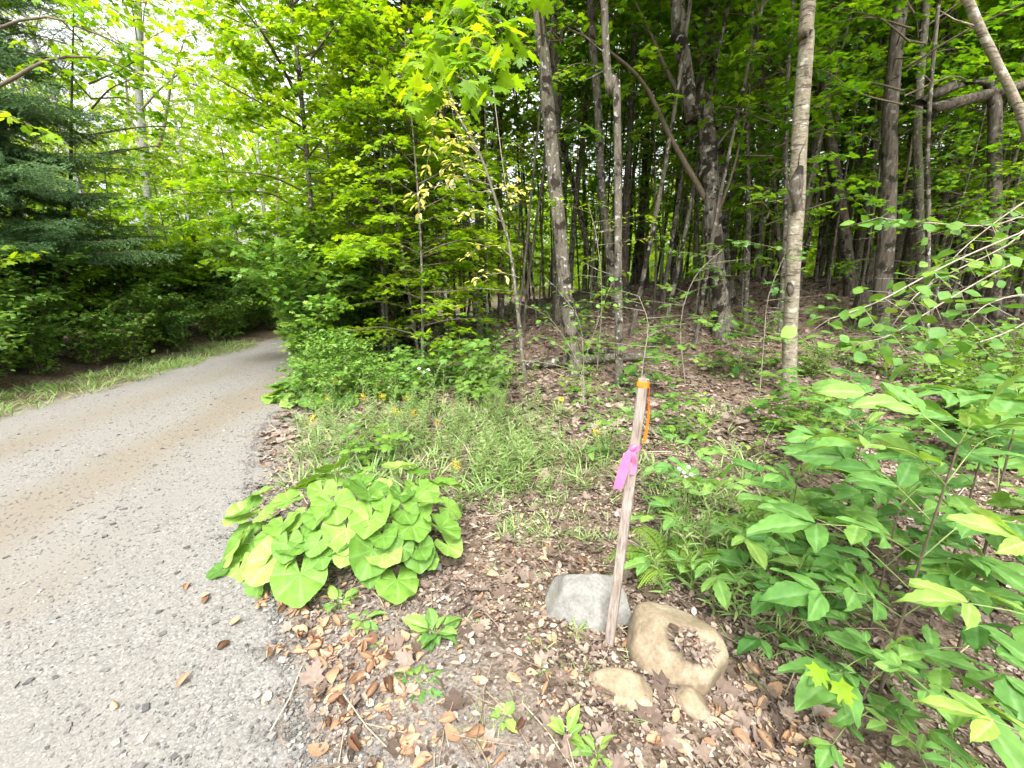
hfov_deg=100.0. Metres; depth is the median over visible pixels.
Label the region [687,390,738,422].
undergrowth plant
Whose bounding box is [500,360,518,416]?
meadow herb
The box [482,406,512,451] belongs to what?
meadow herb
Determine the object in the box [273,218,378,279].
shrub
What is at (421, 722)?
fallen leaf
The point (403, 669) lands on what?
fallen leaf
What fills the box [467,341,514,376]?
undergrowth plant
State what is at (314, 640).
fallen leaf
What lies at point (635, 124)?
slim tree
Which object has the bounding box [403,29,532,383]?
yellow sapling
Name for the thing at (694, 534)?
meadow herb
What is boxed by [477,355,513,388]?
maple seedling
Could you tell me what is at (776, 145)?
maple sapling
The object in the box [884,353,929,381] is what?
maple seedling
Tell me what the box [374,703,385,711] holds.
fallen leaf
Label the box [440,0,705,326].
forest tree
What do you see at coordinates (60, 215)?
shrub
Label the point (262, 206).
aspen tree
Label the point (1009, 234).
slim tree
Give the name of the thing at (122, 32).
sky
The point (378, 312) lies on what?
maple tree
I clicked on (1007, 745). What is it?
ash sapling
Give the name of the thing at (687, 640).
dead leaves
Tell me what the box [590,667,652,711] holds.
rock
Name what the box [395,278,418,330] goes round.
shrub
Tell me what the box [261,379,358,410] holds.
butterbur plant
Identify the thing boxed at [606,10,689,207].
slim tree
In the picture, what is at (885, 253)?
dark tree
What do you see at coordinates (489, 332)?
maple seedling
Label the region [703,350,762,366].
fallen branch
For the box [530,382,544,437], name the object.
meadow herb
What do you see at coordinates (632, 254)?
maple sapling
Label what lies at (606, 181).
forest tree
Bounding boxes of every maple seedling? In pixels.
[280,347,309,378]
[283,361,325,406]
[339,414,396,464]
[339,430,413,472]
[344,354,388,388]
[365,349,426,402]
[374,325,415,360]
[383,386,405,402]
[385,359,438,407]
[386,345,434,397]
[392,364,429,386]
[399,319,425,344]
[401,349,442,386]
[404,349,443,387]
[411,340,458,383]
[429,322,445,340]
[434,327,481,374]
[435,345,468,378]
[438,338,494,392]
[444,368,472,385]
[453,322,473,336]
[458,338,515,393]
[458,383,504,409]
[464,369,504,396]
[465,322,493,350]
[470,307,501,340]
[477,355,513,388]
[478,360,524,389]
[484,330,503,350]
[536,303,552,320]
[557,371,592,392]
[565,382,594,403]
[566,364,595,380]
[575,309,594,334]
[579,300,595,311]
[618,335,681,393]
[648,314,677,346]
[649,391,693,432]
[660,392,714,441]
[696,321,751,373]
[732,300,761,334]
[743,320,799,367]
[743,366,826,432]
[761,382,813,423]
[767,389,834,431]
[782,396,860,459]
[798,388,851,425]
[805,660,858,738]
[815,372,859,401]
[820,305,852,329]
[821,407,909,442]
[834,323,899,368]
[868,351,910,373]
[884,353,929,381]
[902,381,1023,470]
[911,365,986,416]
[914,371,992,435]
[916,375,989,423]
[969,345,1023,380]
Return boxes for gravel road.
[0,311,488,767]
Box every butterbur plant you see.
[206,454,464,607]
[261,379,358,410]
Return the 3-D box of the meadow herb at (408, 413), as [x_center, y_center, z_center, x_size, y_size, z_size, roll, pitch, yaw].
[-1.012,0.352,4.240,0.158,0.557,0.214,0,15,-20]
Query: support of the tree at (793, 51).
on the ground at (66, 365)
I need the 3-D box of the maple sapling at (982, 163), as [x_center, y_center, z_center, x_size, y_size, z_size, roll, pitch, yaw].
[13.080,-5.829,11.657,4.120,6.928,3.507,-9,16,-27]
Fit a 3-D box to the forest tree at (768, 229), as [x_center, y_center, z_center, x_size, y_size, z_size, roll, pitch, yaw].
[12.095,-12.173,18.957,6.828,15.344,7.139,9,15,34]
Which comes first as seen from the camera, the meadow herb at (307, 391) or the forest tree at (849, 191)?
the meadow herb at (307, 391)
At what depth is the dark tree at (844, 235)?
9.89 m
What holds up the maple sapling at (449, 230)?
on the ground at (66, 365)
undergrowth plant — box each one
[274,367,307,401]
[312,422,374,470]
[374,336,414,373]
[378,372,421,410]
[394,353,441,388]
[410,375,439,402]
[415,340,451,368]
[423,361,447,386]
[441,361,485,399]
[443,352,486,390]
[460,362,505,403]
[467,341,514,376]
[477,367,501,397]
[480,335,519,368]
[480,368,508,395]
[573,286,589,308]
[574,383,610,418]
[576,364,599,379]
[580,405,645,462]
[583,330,613,371]
[584,331,613,353]
[608,377,631,403]
[639,482,675,513]
[646,476,669,495]
[661,483,700,519]
[670,514,724,552]
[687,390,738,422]
[692,465,743,516]
[698,354,726,380]
[701,502,738,524]
[716,511,752,533]
[725,350,756,380]
[737,514,758,544]
[738,490,770,521]
[739,417,793,468]
[747,403,796,429]
[749,349,779,370]
[749,367,777,391]
[763,492,812,547]
[771,490,791,495]
[783,410,811,429]
[788,384,824,411]
[806,378,833,411]
[821,382,890,436]
[830,326,885,367]
[831,363,869,382]
[897,348,926,372]
[940,421,1023,474]
[942,357,1008,375]
[1004,335,1023,361]
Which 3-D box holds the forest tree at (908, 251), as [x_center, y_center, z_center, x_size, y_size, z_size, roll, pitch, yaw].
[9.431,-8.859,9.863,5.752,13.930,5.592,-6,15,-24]
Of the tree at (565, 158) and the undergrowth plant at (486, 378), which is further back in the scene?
the tree at (565, 158)
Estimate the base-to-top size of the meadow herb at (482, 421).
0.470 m
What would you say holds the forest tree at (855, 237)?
on the ground at (66, 365)
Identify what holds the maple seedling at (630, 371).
on the ground at (66, 365)
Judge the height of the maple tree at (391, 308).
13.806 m
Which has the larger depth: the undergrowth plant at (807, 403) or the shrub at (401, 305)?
the shrub at (401, 305)
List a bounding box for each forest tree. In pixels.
[168,64,289,254]
[399,4,533,298]
[417,1,614,319]
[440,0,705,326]
[453,129,515,276]
[467,15,582,313]
[473,0,692,311]
[476,8,651,229]
[486,0,611,227]
[504,1,666,291]
[525,0,676,289]
[536,35,665,285]
[546,36,702,270]
[563,9,765,284]
[566,1,685,159]
[567,76,652,287]
[574,0,733,303]
[581,30,700,281]
[586,30,688,282]
[587,96,727,283]
[600,0,821,309]
[607,88,689,245]
[609,7,767,280]
[609,93,723,277]
[619,1,781,280]
[623,4,825,279]
[634,128,701,279]
[636,8,782,276]
[657,0,840,280]
[659,170,732,273]
[662,0,882,280]
[669,78,882,275]
[687,63,772,246]
[699,110,813,274]
[705,16,822,261]
[723,19,914,167]
[724,25,877,277]
[724,65,850,275]
[724,66,851,276]
[727,10,881,276]
[727,29,861,195]
[753,4,907,167]
[756,105,878,211]
[772,0,851,309]
[780,5,910,276]
[782,0,979,334]
[782,7,983,275]
[788,112,945,263]
[791,0,1008,284]
[792,33,945,270]
[794,10,906,276]
[805,64,910,253]
[805,75,939,251]
[813,127,877,275]
[816,28,977,276]
[820,114,972,245]
[824,20,914,258]
[835,2,1023,111]
[840,1,949,283]
[849,1,995,297]
[849,23,932,215]
[859,2,1023,266]
[859,107,1010,276]
[868,17,950,248]
[871,14,1023,284]
[898,17,1021,266]
[914,0,1023,319]
[932,105,1016,255]
[935,107,1013,286]
[939,6,1019,285]
[947,0,1020,104]
[947,2,1011,284]
[959,120,1017,171]
[968,146,1023,291]
[977,12,1022,232]
[1003,133,1023,176]
[1008,71,1023,300]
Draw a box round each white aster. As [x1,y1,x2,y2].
[670,471,689,572]
[671,466,690,557]
[671,467,680,574]
[672,476,687,559]
[683,473,698,548]
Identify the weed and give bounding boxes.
[320,585,360,613]
[347,609,387,634]
[392,664,443,704]
[402,608,462,652]
[488,701,517,732]
[537,663,552,676]
[547,704,585,748]
[562,618,587,641]
[569,733,615,767]
[652,575,672,595]
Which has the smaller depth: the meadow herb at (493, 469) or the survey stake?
the survey stake
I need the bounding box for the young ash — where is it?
[547,197,671,369]
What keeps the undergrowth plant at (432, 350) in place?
on the ground at (66, 365)
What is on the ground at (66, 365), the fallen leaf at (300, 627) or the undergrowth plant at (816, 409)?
the undergrowth plant at (816, 409)
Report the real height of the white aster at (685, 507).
0.647 m
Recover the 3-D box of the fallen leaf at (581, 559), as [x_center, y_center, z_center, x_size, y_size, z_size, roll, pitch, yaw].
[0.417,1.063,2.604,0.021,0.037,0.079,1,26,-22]
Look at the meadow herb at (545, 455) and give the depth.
3.67 m
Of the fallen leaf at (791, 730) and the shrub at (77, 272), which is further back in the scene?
the shrub at (77, 272)
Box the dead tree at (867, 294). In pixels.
[835,116,912,327]
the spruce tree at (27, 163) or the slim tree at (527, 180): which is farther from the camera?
the slim tree at (527, 180)
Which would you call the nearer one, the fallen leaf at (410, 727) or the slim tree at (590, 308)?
the fallen leaf at (410, 727)
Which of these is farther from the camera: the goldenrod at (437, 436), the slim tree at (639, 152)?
the slim tree at (639, 152)
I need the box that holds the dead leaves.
[667,625,720,667]
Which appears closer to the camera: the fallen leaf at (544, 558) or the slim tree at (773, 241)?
the fallen leaf at (544, 558)
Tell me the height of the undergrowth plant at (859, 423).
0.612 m
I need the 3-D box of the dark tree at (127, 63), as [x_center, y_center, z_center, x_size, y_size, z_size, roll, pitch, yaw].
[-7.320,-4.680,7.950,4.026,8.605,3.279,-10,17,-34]
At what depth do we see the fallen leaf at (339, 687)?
1.71 m
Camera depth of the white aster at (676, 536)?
2.38 m
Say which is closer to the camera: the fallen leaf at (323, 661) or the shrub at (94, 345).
the fallen leaf at (323, 661)
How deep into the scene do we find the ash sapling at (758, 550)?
2.23 m
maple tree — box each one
[209,0,432,352]
[246,2,422,228]
[268,0,505,351]
[285,0,539,344]
[312,0,538,338]
[324,0,526,341]
[380,0,590,377]
[455,0,626,386]
[502,0,650,319]
[510,0,796,340]
[704,0,737,305]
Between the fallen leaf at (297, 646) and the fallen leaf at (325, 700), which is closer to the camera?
the fallen leaf at (325, 700)
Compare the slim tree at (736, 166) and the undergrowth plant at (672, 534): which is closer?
the undergrowth plant at (672, 534)
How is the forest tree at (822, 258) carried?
on the ground at (66, 365)
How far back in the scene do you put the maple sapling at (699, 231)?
17.90 m
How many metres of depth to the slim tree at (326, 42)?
7.61 m
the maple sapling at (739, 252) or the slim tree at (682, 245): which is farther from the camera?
the maple sapling at (739, 252)
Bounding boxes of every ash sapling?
[624,461,799,610]
[644,429,733,505]
[697,458,889,605]
[717,524,888,673]
[737,372,1023,767]
[770,395,947,567]
[774,464,1023,661]
[777,609,974,767]
[802,364,943,514]
[817,373,1023,742]
[821,647,1018,767]
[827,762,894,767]
[832,367,1023,622]
[892,506,1023,749]
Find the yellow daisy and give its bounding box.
[557,397,563,427]
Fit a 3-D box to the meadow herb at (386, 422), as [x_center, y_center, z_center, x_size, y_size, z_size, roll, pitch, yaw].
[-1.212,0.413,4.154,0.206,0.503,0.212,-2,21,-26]
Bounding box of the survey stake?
[605,377,649,646]
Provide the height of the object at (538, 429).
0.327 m
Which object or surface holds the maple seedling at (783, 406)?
on the ground at (66, 365)
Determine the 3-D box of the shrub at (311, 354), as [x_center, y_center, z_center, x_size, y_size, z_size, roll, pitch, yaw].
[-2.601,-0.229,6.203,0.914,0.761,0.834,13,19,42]
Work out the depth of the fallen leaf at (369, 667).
1.79 m
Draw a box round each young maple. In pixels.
[564,286,722,377]
[625,243,769,382]
[706,239,840,396]
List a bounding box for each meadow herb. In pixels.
[293,415,311,457]
[294,376,314,409]
[297,392,329,428]
[298,417,323,454]
[302,392,319,432]
[315,378,336,415]
[318,381,328,417]
[319,418,337,452]
[322,411,344,447]
[327,381,336,419]
[331,417,344,452]
[336,402,370,443]
[342,380,364,420]
[342,393,356,441]
[354,373,373,409]
[357,369,374,425]
[365,384,376,420]
[370,392,379,422]
[372,372,381,409]
[379,404,394,444]
[379,423,401,456]
[383,413,401,450]
[388,377,396,416]
[389,395,411,446]
[389,404,403,442]
[390,378,404,427]
[393,412,405,447]
[397,412,426,443]
[405,391,414,439]
[405,397,427,437]
[407,388,417,412]
[411,384,444,419]
[413,381,428,413]
[413,391,430,424]
[417,421,429,454]
[418,382,432,429]
[418,403,438,446]
[425,364,441,414]
[429,359,441,409]
[437,414,448,449]
[438,368,454,425]
[441,405,454,444]
[444,427,455,461]
[446,412,461,435]
[447,426,471,463]
[448,400,458,431]
[451,417,478,455]
[453,366,469,422]
[456,402,475,440]
[458,376,475,433]
[459,378,469,414]
[461,398,471,442]
[461,426,480,468]
[464,407,495,468]
[466,421,488,476]
[469,421,488,481]
[469,425,484,478]
[471,405,492,437]
[472,385,498,426]
[473,440,491,479]
[473,454,486,485]
[481,389,502,454]
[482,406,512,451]
[482,411,503,470]
[482,438,500,488]
[483,376,498,417]
[484,358,495,408]
[484,367,507,406]
[484,430,512,482]
[485,431,500,483]
[486,427,495,461]
[488,393,505,450]
[489,377,500,409]
[493,388,500,425]
[495,383,509,422]
[495,388,506,431]
[497,407,518,479]
[497,409,505,443]
[498,458,508,490]
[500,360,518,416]
[500,416,509,442]
[505,424,516,468]
[506,416,531,485]
[508,414,523,460]
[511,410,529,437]
[512,435,545,469]
[514,380,537,439]
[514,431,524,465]
[515,418,553,470]
[517,389,533,439]
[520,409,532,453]
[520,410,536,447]
[526,450,547,493]
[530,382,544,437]
[533,431,550,474]
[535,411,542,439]
[535,424,571,467]
[536,433,566,489]
[537,392,570,446]
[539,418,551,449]
[541,410,556,460]
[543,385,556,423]
[629,525,675,595]
[662,484,712,597]
[671,499,694,552]
[687,516,699,549]
[690,484,739,582]
[691,484,738,558]
[697,558,726,616]
[721,554,776,621]
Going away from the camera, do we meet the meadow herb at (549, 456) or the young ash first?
the meadow herb at (549, 456)
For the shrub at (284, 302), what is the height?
2.265 m
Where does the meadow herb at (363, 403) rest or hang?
on the ground at (66, 365)
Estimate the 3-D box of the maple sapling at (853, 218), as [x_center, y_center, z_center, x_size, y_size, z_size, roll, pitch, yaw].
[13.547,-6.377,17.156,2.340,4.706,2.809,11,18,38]
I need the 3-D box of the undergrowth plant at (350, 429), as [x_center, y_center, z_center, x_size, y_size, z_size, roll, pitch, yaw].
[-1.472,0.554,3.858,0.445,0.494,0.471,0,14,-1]
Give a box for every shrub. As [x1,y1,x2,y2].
[0,223,47,268]
[0,251,92,367]
[0,259,108,355]
[0,274,67,377]
[0,293,103,375]
[0,305,33,375]
[2,225,102,335]
[9,206,86,323]
[18,229,147,343]
[41,300,134,365]
[58,209,176,340]
[76,301,157,363]
[78,279,186,354]
[81,227,212,305]
[83,242,198,342]
[85,237,191,324]
[125,288,197,345]
[127,296,204,351]
[136,224,228,329]
[168,241,231,322]
[176,251,263,333]
[177,295,244,340]
[182,284,257,338]
[186,240,253,315]
[197,205,387,343]
[204,240,286,325]
[217,235,361,370]
[230,299,267,330]
[252,303,282,329]
[258,296,283,327]
[260,244,389,352]
[270,294,353,352]
[272,349,323,382]
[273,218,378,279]
[285,352,347,397]
[291,330,369,375]
[296,233,401,350]
[303,349,362,397]
[305,344,355,378]
[311,327,385,388]
[328,356,393,397]
[352,362,419,402]
[358,267,412,344]
[361,294,404,349]
[373,271,418,331]
[392,226,451,327]
[393,241,416,315]
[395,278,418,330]
[469,277,617,404]
[781,202,1023,371]
[797,338,853,377]
[893,320,1023,383]
[917,318,1023,435]
[957,323,1013,358]
[962,348,1023,414]
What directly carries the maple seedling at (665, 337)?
on the ground at (66, 365)
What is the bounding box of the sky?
[0,0,1008,281]
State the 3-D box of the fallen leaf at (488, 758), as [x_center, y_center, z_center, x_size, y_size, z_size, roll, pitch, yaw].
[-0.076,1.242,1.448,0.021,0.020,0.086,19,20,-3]
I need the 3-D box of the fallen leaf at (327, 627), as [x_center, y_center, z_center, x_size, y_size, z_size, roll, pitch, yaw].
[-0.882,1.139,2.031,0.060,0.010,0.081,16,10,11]
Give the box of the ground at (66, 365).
[0,277,1023,767]
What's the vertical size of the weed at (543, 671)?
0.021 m
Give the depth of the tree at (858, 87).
6.52 m
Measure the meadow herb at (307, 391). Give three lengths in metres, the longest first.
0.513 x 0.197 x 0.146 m
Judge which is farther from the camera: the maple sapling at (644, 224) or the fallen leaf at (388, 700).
the maple sapling at (644, 224)
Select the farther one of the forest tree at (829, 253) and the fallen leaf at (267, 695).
the forest tree at (829, 253)
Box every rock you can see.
[544,574,631,632]
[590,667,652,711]
[674,685,709,721]
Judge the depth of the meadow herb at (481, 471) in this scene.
3.48 m
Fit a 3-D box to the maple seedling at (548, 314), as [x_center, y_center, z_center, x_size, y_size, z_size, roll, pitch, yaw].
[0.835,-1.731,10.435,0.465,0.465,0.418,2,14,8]
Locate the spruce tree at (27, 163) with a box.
[0,0,185,352]
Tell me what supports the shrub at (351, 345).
on the ground at (66, 365)
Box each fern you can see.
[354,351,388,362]
[603,527,757,591]
[721,496,837,567]
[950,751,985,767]
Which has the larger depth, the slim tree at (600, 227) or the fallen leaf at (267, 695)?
the slim tree at (600, 227)
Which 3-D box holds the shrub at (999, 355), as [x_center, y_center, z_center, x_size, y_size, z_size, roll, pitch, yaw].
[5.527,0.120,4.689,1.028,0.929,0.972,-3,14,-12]
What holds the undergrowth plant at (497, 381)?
on the ground at (66, 365)
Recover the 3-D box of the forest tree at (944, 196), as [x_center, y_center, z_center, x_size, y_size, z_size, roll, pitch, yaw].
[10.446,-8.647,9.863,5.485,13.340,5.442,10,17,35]
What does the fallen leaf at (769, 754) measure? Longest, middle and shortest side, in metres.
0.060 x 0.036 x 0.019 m
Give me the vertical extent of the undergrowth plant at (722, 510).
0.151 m
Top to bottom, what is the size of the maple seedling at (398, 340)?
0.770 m
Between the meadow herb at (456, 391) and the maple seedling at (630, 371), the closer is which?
the meadow herb at (456, 391)
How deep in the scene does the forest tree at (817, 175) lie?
16.25 m
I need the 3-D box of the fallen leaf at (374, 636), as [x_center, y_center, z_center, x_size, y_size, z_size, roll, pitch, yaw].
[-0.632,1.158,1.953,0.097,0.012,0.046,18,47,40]
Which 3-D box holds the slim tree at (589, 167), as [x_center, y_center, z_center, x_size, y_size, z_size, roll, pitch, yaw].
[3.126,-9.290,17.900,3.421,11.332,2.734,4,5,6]
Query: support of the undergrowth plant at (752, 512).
on the ground at (66, 365)
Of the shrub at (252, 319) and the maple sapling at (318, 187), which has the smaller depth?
the shrub at (252, 319)
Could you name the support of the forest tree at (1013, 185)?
on the ground at (66, 365)
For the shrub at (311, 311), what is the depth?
8.08 m
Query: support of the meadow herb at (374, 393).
on the ground at (66, 365)
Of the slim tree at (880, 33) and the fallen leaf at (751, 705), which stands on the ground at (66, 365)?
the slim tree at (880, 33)
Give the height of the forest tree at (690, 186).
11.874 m
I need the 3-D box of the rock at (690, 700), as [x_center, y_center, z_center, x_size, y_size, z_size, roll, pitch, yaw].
[0.714,1.272,1.706,0.137,0.109,0.116,7,16,27]
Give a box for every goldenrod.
[308,415,320,460]
[360,393,373,434]
[377,393,385,428]
[386,408,398,432]
[403,396,413,430]
[412,409,420,448]
[433,419,441,450]
[451,460,467,513]
[592,427,601,479]
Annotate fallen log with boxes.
[401,316,485,342]
[525,352,647,369]
[580,348,613,354]
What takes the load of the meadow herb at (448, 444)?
on the ground at (66, 365)
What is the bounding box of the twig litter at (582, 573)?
[222,309,1019,767]
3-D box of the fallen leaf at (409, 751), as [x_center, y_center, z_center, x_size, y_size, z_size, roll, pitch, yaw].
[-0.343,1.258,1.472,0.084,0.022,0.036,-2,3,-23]
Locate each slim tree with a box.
[316,0,481,355]
[357,0,507,356]
[364,2,408,347]
[380,0,469,327]
[387,32,508,317]
[405,0,448,337]
[425,20,491,320]
[429,4,519,337]
[458,0,572,327]
[458,12,519,137]
[460,91,528,311]
[467,41,532,307]
[470,0,566,317]
[472,0,623,357]
[479,0,643,337]
[495,47,561,298]
[508,25,590,299]
[513,2,569,314]
[523,2,611,310]
[538,36,619,180]
[540,19,606,292]
[546,0,650,310]
[548,0,668,168]
[563,19,615,286]
[565,1,670,160]
[565,64,612,282]
[567,6,651,286]
[569,3,652,277]
[572,121,613,289]
[584,2,681,306]
[594,17,658,284]
[600,0,728,314]
[600,5,702,300]
[603,46,658,185]
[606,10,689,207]
[607,114,674,180]
[612,20,679,280]
[625,76,675,281]
[628,0,759,335]
[636,31,689,180]
[639,0,671,290]
[646,7,744,282]
[651,0,730,329]
[659,11,772,88]
[665,136,724,271]
[667,60,703,276]
[685,0,799,314]
[690,1,830,230]
[693,0,833,303]
[693,0,862,343]
[728,7,844,251]
[732,0,849,261]
[758,2,889,282]
[758,3,885,280]
[759,2,888,282]
[770,1,890,250]
[770,7,853,327]
[789,0,929,306]
[800,12,866,290]
[815,0,988,328]
[820,25,874,276]
[824,0,936,255]
[825,0,943,285]
[837,0,946,279]
[838,26,931,276]
[840,32,910,276]
[845,0,996,237]
[851,35,941,257]
[865,63,971,181]
[900,4,1022,106]
[903,1,1023,284]
[937,4,1023,323]
[939,0,1023,320]
[940,0,1023,323]
[942,4,1023,232]
[943,20,1023,283]
[944,16,1022,246]
[951,0,1023,304]
[959,16,1013,287]
[973,18,1019,289]
[974,8,1023,318]
[975,153,1023,351]
[1009,70,1023,252]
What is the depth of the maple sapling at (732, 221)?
18.34 m
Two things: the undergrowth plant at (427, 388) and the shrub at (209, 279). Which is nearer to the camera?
the undergrowth plant at (427, 388)
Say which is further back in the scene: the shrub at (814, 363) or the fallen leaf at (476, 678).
the shrub at (814, 363)
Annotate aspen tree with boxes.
[0,0,165,318]
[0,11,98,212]
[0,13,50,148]
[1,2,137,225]
[28,0,228,271]
[103,0,255,222]
[163,0,320,253]
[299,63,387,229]
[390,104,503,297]
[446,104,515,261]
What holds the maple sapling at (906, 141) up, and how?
on the ground at (66, 365)
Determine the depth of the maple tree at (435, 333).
8.31 m
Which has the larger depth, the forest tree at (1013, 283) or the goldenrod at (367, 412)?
the forest tree at (1013, 283)
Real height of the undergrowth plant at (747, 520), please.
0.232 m
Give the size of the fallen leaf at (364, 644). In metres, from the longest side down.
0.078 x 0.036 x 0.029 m
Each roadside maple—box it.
[0,0,236,149]
[109,0,446,359]
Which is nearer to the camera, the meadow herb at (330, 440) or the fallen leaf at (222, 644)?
the fallen leaf at (222, 644)
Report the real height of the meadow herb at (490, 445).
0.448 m
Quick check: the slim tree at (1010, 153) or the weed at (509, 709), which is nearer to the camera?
the weed at (509, 709)
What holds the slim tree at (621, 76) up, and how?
on the ground at (66, 365)
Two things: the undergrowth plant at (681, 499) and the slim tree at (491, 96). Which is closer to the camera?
the undergrowth plant at (681, 499)
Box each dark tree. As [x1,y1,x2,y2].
[0,0,242,347]
[693,0,864,297]
[853,0,913,356]
[915,74,1023,366]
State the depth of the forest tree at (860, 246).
11.51 m
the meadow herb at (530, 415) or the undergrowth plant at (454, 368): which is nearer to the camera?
the meadow herb at (530, 415)
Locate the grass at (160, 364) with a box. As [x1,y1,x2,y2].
[0,338,914,754]
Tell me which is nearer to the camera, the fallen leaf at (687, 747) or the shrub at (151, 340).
the fallen leaf at (687, 747)
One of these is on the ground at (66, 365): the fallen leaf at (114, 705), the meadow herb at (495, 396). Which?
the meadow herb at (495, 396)
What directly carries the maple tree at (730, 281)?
on the ground at (66, 365)
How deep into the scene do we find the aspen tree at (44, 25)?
15.42 m
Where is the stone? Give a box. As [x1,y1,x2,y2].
[436,563,441,570]
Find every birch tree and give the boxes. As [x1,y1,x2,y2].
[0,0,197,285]
[159,0,321,252]
[763,0,815,399]
[939,0,1023,227]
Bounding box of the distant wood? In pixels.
[0,39,1023,295]
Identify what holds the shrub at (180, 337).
on the ground at (66, 365)
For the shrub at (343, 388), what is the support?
on the ground at (66, 365)
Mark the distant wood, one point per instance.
(122, 139)
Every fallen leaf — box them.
[110,701,118,710]
[175,672,190,689]
[183,581,188,589]
[200,592,208,596]
[201,594,207,602]
[217,640,229,649]
[229,616,239,624]
[261,687,271,705]
[265,647,272,661]
[275,645,283,653]
[277,605,285,613]
[288,608,296,615]
[292,624,307,634]
[292,648,306,653]
[293,644,301,654]
[306,643,319,649]
[307,742,333,756]
[308,650,317,657]
[311,625,323,636]
[311,635,325,643]
[313,686,320,700]
[319,656,327,670]
[320,616,329,627]
[320,619,331,628]
[320,649,332,657]
[323,692,336,703]
[325,666,338,683]
[325,716,331,726]
[326,643,332,653]
[326,655,336,660]
[327,693,341,702]
[330,682,347,692]
[330,714,343,730]
[332,614,341,625]
[336,695,345,705]
[340,632,355,644]
[346,699,352,719]
[346,733,359,751]
[348,669,366,683]
[352,637,372,645]
[358,639,366,657]
[358,740,365,746]
[360,651,372,659]
[364,657,378,666]
[364,713,376,720]
[365,659,375,672]
[366,682,377,697]
[368,631,378,646]
[373,651,393,660]
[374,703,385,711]
[376,658,388,670]
[376,760,382,767]
[380,635,387,645]
[382,644,387,652]
[383,674,392,692]
[384,651,393,659]
[384,710,391,720]
[384,725,395,730]
[385,696,398,709]
[393,678,407,693]
[395,666,409,672]
[397,681,415,699]
[399,692,405,709]
[400,723,413,752]
[400,733,419,749]
[401,630,409,643]
[401,744,421,756]
[412,751,436,767]
[416,652,423,660]
[416,720,426,724]
[430,734,439,747]
[438,710,459,723]
[445,722,459,745]
[466,724,483,737]
[472,675,485,684]
[480,737,487,751]
[485,569,498,576]
[486,739,492,766]
[492,747,507,766]
[495,703,504,714]
[505,669,520,681]
[515,716,525,729]
[525,667,537,675]
[534,655,541,668]
[537,556,548,561]
[541,681,547,696]
[546,634,556,644]
[551,632,556,645]
[560,697,569,714]
[564,666,577,678]
[578,556,584,563]
[619,638,627,648]
[644,730,663,744]
[655,735,661,747]
[668,735,692,752]
[671,708,679,722]
[700,737,717,747]
[706,715,724,725]
[715,706,721,716]
[725,710,736,720]
[727,728,751,743]
[740,680,756,690]
[745,703,758,714]
[747,662,762,678]
[755,707,761,715]
[757,695,767,711]
[757,729,773,747]
[760,748,772,758]
[767,682,782,696]
[772,752,780,760]
[780,729,790,741]
[783,746,796,755]
[785,719,801,728]
[785,732,807,743]
[789,725,795,737]
[819,712,839,731]
[841,754,855,766]
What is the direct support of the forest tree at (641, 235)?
on the ground at (66, 365)
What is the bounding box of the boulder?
[626,602,728,696]
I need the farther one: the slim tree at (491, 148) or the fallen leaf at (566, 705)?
the slim tree at (491, 148)
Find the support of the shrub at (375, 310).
on the ground at (66, 365)
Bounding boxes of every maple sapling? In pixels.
[47,150,196,328]
[71,200,169,326]
[107,127,253,321]
[110,146,214,321]
[168,194,238,291]
[185,201,248,246]
[194,0,430,332]
[201,177,262,317]
[235,0,501,359]
[246,47,434,267]
[279,180,325,244]
[292,40,467,359]
[293,14,504,301]
[293,139,353,222]
[295,25,496,368]
[302,3,521,374]
[328,24,520,299]
[352,1,543,335]
[378,88,511,281]
[415,172,457,302]
[450,118,552,304]
[469,42,607,299]
[493,189,550,290]
[502,80,612,296]
[533,223,575,278]
[543,172,603,266]
[565,140,638,267]
[576,146,667,259]
[598,89,693,282]
[638,48,769,283]
[657,100,745,277]
[657,156,701,259]
[665,164,740,275]
[677,128,819,313]
[687,164,763,247]
[724,56,827,201]
[724,115,788,275]
[729,195,755,258]
[730,136,830,246]
[768,168,825,224]
[774,134,878,276]
[779,139,865,263]
[807,60,971,198]
[816,157,878,247]
[829,38,1023,352]
[843,64,986,186]
[846,0,1023,306]
[862,181,935,262]
[876,19,1023,341]
[898,35,1023,288]
[931,72,1023,230]
[982,252,1020,278]
[984,195,1023,285]
[1002,222,1023,272]
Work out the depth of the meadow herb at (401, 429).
4.21 m
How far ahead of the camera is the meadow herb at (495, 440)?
3.69 m
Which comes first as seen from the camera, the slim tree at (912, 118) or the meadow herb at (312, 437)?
the meadow herb at (312, 437)

